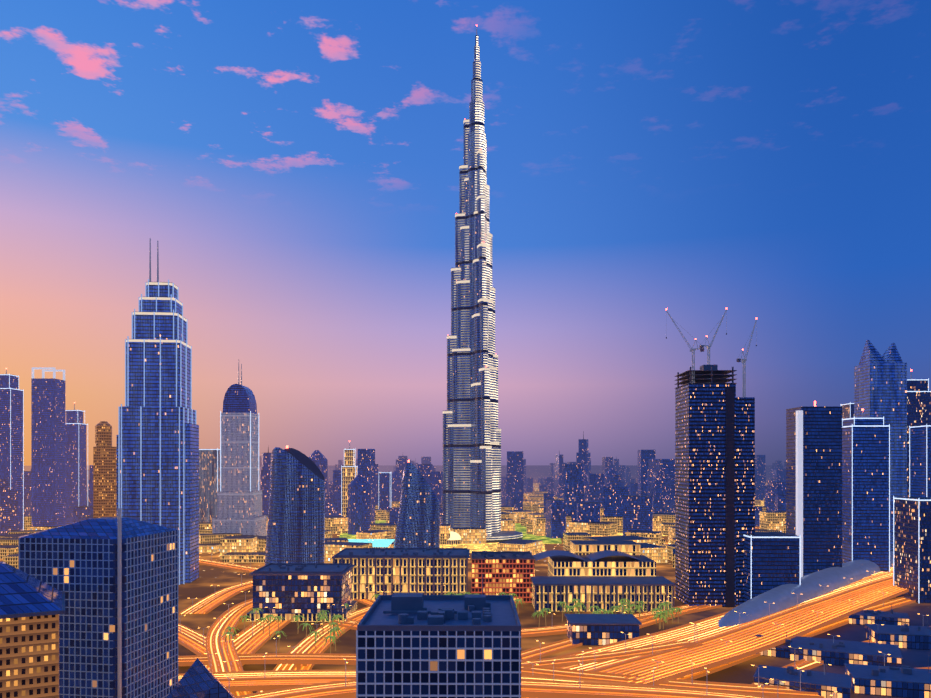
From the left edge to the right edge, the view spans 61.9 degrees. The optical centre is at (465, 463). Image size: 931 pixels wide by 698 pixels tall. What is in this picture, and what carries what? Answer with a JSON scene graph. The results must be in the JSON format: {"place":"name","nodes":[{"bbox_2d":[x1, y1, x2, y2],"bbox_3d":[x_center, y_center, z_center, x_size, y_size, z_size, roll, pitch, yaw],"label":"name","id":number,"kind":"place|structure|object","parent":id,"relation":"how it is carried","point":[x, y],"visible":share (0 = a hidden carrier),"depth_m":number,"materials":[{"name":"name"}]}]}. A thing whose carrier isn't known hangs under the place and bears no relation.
{"place":"outdoors","nodes":[
{"label":"outdoors","id":0,"kind":"place"},
{"bbox_2d":[93,421,116,517],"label":"brown tower","id":1,"kind":"structure","parent":0,"point":[104,478],"depth_m":988.84,"materials":[{"name":"brown concrete"}]},
{"bbox_2d":[178,623,206,654],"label":"road","id":2,"kind":"structure","parent":0,"point":[190,639],"depth_m":527.88,"materials":[{"name":"orange asphalt"}]},
{"bbox_2d":[339,520,561,543],"bbox_3d":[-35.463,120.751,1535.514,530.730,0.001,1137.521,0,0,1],"label":"park lawn","id":3,"kind":"structure","parent":0,"point":[522,529],"depth_m":1289.05,"materials":[{"name":"green"}]},
{"bbox_2d":[0,465,930,697],"bbox_3d":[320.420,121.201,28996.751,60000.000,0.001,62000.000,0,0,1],"label":"ground","id":4,"kind":"structure","parent":0,"point":[200,588],"depth_m":592.61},
{"bbox_2d":[0,368,23,529],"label":"tower","id":5,"kind":"structure","parent":4,"relation":"on","point":[11,429],"depth_m":1297.46,"materials":[{"name":"metal"}]},
{"bbox_2d":[0,561,64,697],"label":"brown block","id":6,"kind":"structure","parent":4,"relation":"on","point":[32,608],"depth_m":258.95,"materials":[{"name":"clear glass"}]},
{"bbox_2d":[31,367,64,525],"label":"skyscraper","id":7,"kind":"structure","parent":4,"relation":"on","point":[47,451],"depth_m":1338.97,"materials":[{"name":"blue glass"}]},
{"bbox_2d":[65,402,87,524],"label":"tower","id":8,"kind":"structure","parent":4,"relation":"on","point":[75,461],"depth_m":1490.32,"materials":[{"name":"metal"}]},
{"bbox_2d":[18,508,235,697],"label":"glass tower","id":9,"kind":"structure","parent":4,"relation":"on","point":[115,579],"depth_m":303.79,"materials":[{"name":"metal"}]},
{"bbox_2d":[117,238,198,584],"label":"skyscraper","id":10,"kind":"structure","parent":4,"relation":"on","point":[158,457],"depth_m":778.90,"materials":[{"name":"blue glass"}]},
{"bbox_2d":[199,448,219,521],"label":"tower","id":11,"kind":"structure","parent":4,"relation":"on","point":[209,474],"depth_m":1235.25,"materials":[{"name":"metal"}]},
{"bbox_2d":[179,580,252,614],"bbox_3d":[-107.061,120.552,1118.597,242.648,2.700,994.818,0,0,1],"label":"boulevard","id":12,"kind":"object","parent":4,"relation":"on","point":[209,603],"visible":0.21,"depth_m":687.92,"materials":[{"name":"orange asphalt"}]},
{"bbox_2d":[199,558,258,571],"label":"road","id":13,"kind":"structure","parent":4,"relation":"on","point":[232,566],"depth_m":912.86,"materials":[{"name":"orange asphalt"}]},
{"bbox_2d":[212,360,266,535],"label":"skyscraper","id":14,"kind":"structure","parent":4,"relation":"on","point":[239,501],"depth_m":1130.89,"materials":[{"name":"blue glass"}]},
{"bbox_2d":[206,619,290,669],"bbox_3d":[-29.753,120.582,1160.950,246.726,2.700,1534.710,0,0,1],"label":"boulevard","id":15,"kind":"object","parent":4,"relation":"on","point":[248,643],"visible":0.08,"depth_m":540.65,"materials":[{"name":"orange asphalt"}]},
{"bbox_2d":[265,445,324,564],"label":"sail tower","id":16,"kind":"structure","parent":4,"relation":"on","point":[296,524],"depth_m":832.83,"materials":[{"name":"blue glass"}]},
{"bbox_2d":[246,559,356,621],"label":"block","id":17,"kind":"structure","parent":4,"relation":"on","point":[307,591],"depth_m":600.08,"materials":[{"name":"blue glass"}]},
{"bbox_2d":[256,605,371,692],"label":"road","id":18,"kind":"structure","parent":4,"relation":"on","point":[305,645],"depth_m":522.23,"materials":[{"name":"orange asphalt"}]},
{"bbox_2d":[341,441,357,516],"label":"tower","id":19,"kind":"structure","parent":4,"relation":"on","point":[349,471],"depth_m":1488.24,"materials":[{"name":"concrete"}]},
{"bbox_2d":[206,598,525,696],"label":"slip road","id":20,"kind":"structure","parent":4,"relation":"on","point":[214,646],"depth_m":504.08,"materials":[{"name":"orange asphalt"}]},
{"bbox_2d":[348,539,394,547],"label":"lake","id":21,"kind":"structure","parent":4,"relation":"on","point":[381,543],"depth_m":1110.69,"materials":[{"name":"teal"}]},
{"bbox_2d":[379,472,390,508],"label":"tower","id":22,"kind":"structure","parent":4,"relation":"on","point":[384,490],"depth_m":1688.62,"materials":[{"name":"glass"}]},
{"bbox_2d":[0,431,785,537],"bbox_3d":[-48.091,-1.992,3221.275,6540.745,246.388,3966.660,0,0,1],"label":"skyline","id":23,"kind":"structure","parent":4,"relation":"on","point":[581,490],"depth_m":1564.55},
{"bbox_2d":[0,482,785,567],"bbox_3d":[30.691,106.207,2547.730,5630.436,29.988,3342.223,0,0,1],"label":"low-rise buildings","id":24,"kind":"structure","parent":4,"relation":"on","point":[655,547],"depth_m":1114.32,"materials":[{"name":"beige concrete"}]},
{"bbox_2d":[332,544,469,599],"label":"building","id":25,"kind":"structure","parent":4,"relation":"on","point":[425,571],"depth_m":689.11,"materials":[{"name":"concrete"}]},
{"bbox_2d":[178,670,652,691],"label":"road","id":26,"kind":"structure","parent":4,"relation":"on","point":[257,680],"depth_m":385.19,"materials":[{"name":"orange asphalt"}]},
{"bbox_2d":[394,460,439,547],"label":"sail tower","id":27,"kind":"structure","parent":4,"relation":"on","point":[418,523],"depth_m":983.56,"materials":[{"name":"blue glass"}]},
{"bbox_2d":[356,574,520,697],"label":"office block","id":28,"kind":"structure","parent":4,"relation":"on","point":[415,645],"depth_m":223.67,"materials":[{"name":"concrete"}]},
{"bbox_2d":[220,592,681,652],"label":"palm trees","id":29,"kind":"object","parent":4,"relation":"on","point":[333,629],"visible":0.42,"depth_m":570.32,"materials":[{"name":"green plant"}]},
{"bbox_2d":[446,531,461,544],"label":"dome pavilion","id":30,"kind":"structure","parent":4,"relation":"on","point":[455,538],"depth_m":1162.52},
{"bbox_2d":[443,25,522,542],"bbox_3d":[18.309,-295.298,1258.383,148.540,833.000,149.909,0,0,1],"label":"skyscraper","id":31,"kind":"structure","parent":4,"relation":"on","point":[471,464],"depth_m":1250.10,"materials":[{"name":"metal"}]},
{"bbox_2d":[199,507,785,558],"bbox_3d":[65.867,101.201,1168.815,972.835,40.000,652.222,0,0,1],"label":"blocks","id":32,"kind":"structure","parent":4,"relation":"on","point":[772,520],"depth_m":1189.99,"materials":[{"name":"beige concrete"}]},
{"bbox_2d":[178,653,823,697],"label":"road","id":33,"kind":"structure","parent":4,"relation":"on","point":[299,659],"depth_m":409.34,"materials":[{"name":"orange asphalt"}]},
{"bbox_2d":[472,551,534,602],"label":"red block","id":34,"kind":"structure","parent":4,"relation":"on","point":[508,572],"depth_m":678.23,"materials":[{"name":"concrete"}]},
{"bbox_2d":[236,679,773,697],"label":"road","id":35,"kind":"structure","parent":4,"relation":"on","point":[532,689],"depth_m":344.60,"materials":[{"name":"orange asphalt"}]},
{"bbox_2d":[323,604,721,637],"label":"road","id":36,"kind":"structure","parent":4,"relation":"on","point":[547,630],"depth_m":575.28,"materials":[{"name":"orange asphalt"}]},
{"bbox_2d":[530,540,675,611],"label":"mall","id":37,"kind":"structure","parent":4,"relation":"on","point":[606,575],"depth_m":659.03,"materials":[{"name":"concrete"}]},
{"bbox_2d":[564,614,641,645],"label":"building","id":38,"kind":"structure","parent":4,"relation":"on","point":[595,629],"depth_m":517.62,"materials":[{"name":"blue glass"}]},
{"bbox_2d":[521,640,702,668],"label":"road","id":39,"kind":"structure","parent":4,"relation":"on","point":[564,661],"depth_m":449.86,"materials":[{"name":"orange asphalt"}]},
{"bbox_2d":[521,604,707,659],"bbox_3d":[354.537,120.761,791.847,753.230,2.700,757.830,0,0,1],"label":"frontage road","id":40,"kind":"structure","parent":4,"relation":"on","point":[550,648],"depth_m":509.03,"materials":[{"name":"orange asphalt"}]},
{"bbox_2d":[674,365,754,606],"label":"construction tower","id":41,"kind":"structure","parent":4,"relation":"on","point":[714,469],"depth_m":656.33,"materials":[{"name":"concrete"}]},
{"bbox_2d":[666,308,756,396],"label":"construction cranes","id":42,"kind":"object","parent":41,"relation":"on","point":[741,360],"visible":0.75,"depth_m":670.66,"materials":[{"name":"metal"}]},
{"bbox_2d":[521,567,908,697],"bbox_3d":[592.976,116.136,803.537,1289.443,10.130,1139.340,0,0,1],"label":"highway","id":43,"kind":"structure","parent":4,"relation":"on","point":[709,633],"depth_m":503.99,"materials":[{"name":"orange asphalt"}]},
{"bbox_2d":[178,552,928,697],"bbox_3d":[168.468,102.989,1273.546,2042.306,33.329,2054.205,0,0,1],"label":"street lamps","id":44,"kind":"object","parent":43,"relation":"on","point":[536,640],"visible":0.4,"depth_m":460.68,"materials":[{"name":"metal"}]},
{"bbox_2d":[744,531,800,601],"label":"block","id":45,"kind":"structure","parent":4,"relation":"on","point":[772,560],"depth_m":645.68,"materials":[{"name":"blue glass"}]},
{"bbox_2d":[678,596,915,679],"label":"frontage road","id":46,"kind":"structure","parent":4,"relation":"on","point":[898,602],"depth_m":567.90,"materials":[{"name":"orange asphalt"}]},
{"bbox_2d":[718,551,892,626],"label":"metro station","id":47,"kind":"object","parent":4,"relation":"on","point":[784,596],"visible":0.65,"depth_m":636.16,"materials":[{"name":"blue metal"}]},
{"bbox_2d":[786,401,841,576],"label":"tower","id":48,"kind":"structure","parent":4,"relation":"on","point":[814,476],"depth_m":744.70,"materials":[{"name":"blue glass"}]},
{"bbox_2d":[753,604,930,697],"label":"houses","id":49,"kind":"structure","parent":4,"relation":"on","point":[867,672],"depth_m":456.85,"materials":[{"name":"blue concrete"}]},
{"bbox_2d":[840,402,853,418],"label":"tower","id":50,"kind":"structure","parent":4,"relation":"on","point":[847,410],"depth_m":1185.93,"materials":[{"name":"metal"}]},
{"bbox_2d":[842,409,889,571],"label":"tower","id":51,"kind":"structure","parent":4,"relation":"on","point":[865,488],"depth_m":806.83,"materials":[{"name":"blue glass"}]},
{"bbox_2d":[854,340,906,550],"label":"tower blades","id":52,"kind":"object","parent":4,"relation":"on","point":[880,385],"visible":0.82,"depth_m":923.86,"materials":[{"name":"blue glass"}]},
{"bbox_2d":[893,496,930,602],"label":"tower","id":53,"kind":"structure","parent":4,"relation":"on","point":[912,544],"depth_m":684.22,"materials":[{"name":"metal"}]},
{"bbox_2d":[907,369,930,496],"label":"tower","id":54,"kind":"structure","parent":4,"relation":"on","point":[918,403],"depth_m":994.06,"materials":[{"name":"metal"}]},
{"bbox_2d":[909,424,930,496],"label":"tower","id":55,"kind":"structure","parent":4,"relation":"on","point":[919,461],"depth_m":888.27,"materials":[{"name":"blue glass"}]},
{"bbox_2d":[0,0,930,465],"label":"sky","id":56,"kind":"structure","parent":0,"point":[292,166],"materials":[{"name":"blue"}]},
{"bbox_2d":[440,501,763,552],"bbox_3d":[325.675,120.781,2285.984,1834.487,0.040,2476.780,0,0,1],"label":"plaza paving","id":57,"kind":"structure","parent":0,"point":[483,547],"depth_m":1133.60,"materials":[{"name":"beige stone"}]},
{"bbox_2d":[752,639,874,683],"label":"road","id":58,"kind":"structure","parent":0,"point":[802,664],"depth_m":463.45,"materials":[{"name":"orange asphalt"}]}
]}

